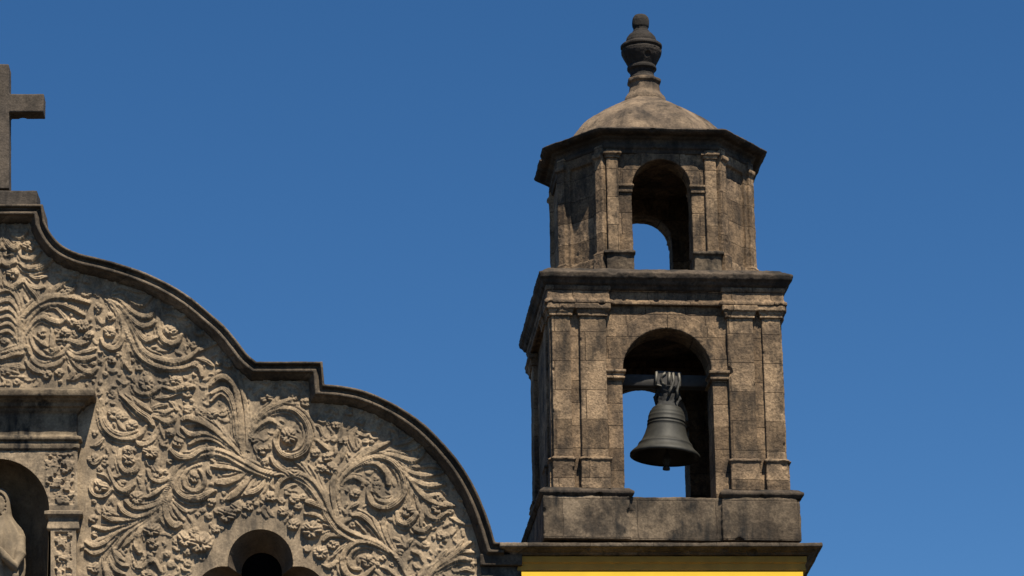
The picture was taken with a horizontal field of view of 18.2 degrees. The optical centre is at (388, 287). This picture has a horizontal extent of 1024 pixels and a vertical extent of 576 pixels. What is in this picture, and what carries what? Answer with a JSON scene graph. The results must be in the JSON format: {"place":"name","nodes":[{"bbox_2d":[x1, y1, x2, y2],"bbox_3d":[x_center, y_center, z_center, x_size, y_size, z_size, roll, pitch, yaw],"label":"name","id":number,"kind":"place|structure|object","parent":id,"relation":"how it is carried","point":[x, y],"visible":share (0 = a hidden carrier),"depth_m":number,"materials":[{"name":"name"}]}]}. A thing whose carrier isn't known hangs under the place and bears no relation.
{"place":"outdoors","nodes":[
{"label":"outdoors","id":0,"kind":"place"},
{"bbox_2d":[0,0,1023,575],"label":"sky","id":1,"kind":"structure","parent":0,"point":[350,187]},
{"bbox_2d":[519,14,803,542],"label":"bell tower","id":2,"kind":"structure","parent":0,"point":[607,326],"depth_m":49.87,"materials":[{"name":"stone"}]},
{"bbox_2d":[630,371,699,470],"bbox_3d":[4.325,2.086,49.808,1.087,1.571,1.087,4,-18,1],"label":"bell","id":3,"kind":"object","parent":2,"relation":"hanging from","point":[665,443],"visible":1,"depth_m":49.66,"materials":[{"name":"grey metal"}]},
{"label":"ground","id":4,"kind":"structure","parent":0,"visible":0},
{"bbox_2d":[0,204,521,575],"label":"church facade","id":5,"kind":"structure","parent":4,"relation":"on","point":[150,425],"depth_m":49.12,"materials":[{"name":"stone"}]},
{"bbox_2d":[0,488,25,575],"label":"statue","id":6,"kind":"object","parent":5,"relation":"on","point":[12,549],"visible":1,"depth_m":48.73,"materials":[{"name":"stone"}]},
{"bbox_2d":[0,64,45,210],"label":"stone cross","id":7,"kind":"object","parent":5,"relation":"on","point":[19,106],"visible":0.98,"depth_m":50.81,"materials":[{"name":"grey stone"}]},
{"bbox_2d":[203,529,318,575],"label":"window","id":8,"kind":"structure","parent":5,"relation":"in","point":[258,552],"depth_m":48.90,"materials":[{"name":"stone"}]},
{"bbox_2d":[499,542,822,575],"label":"yellow wing","id":9,"kind":"structure","parent":4,"relation":"on","point":[671,559],"depth_m":48.50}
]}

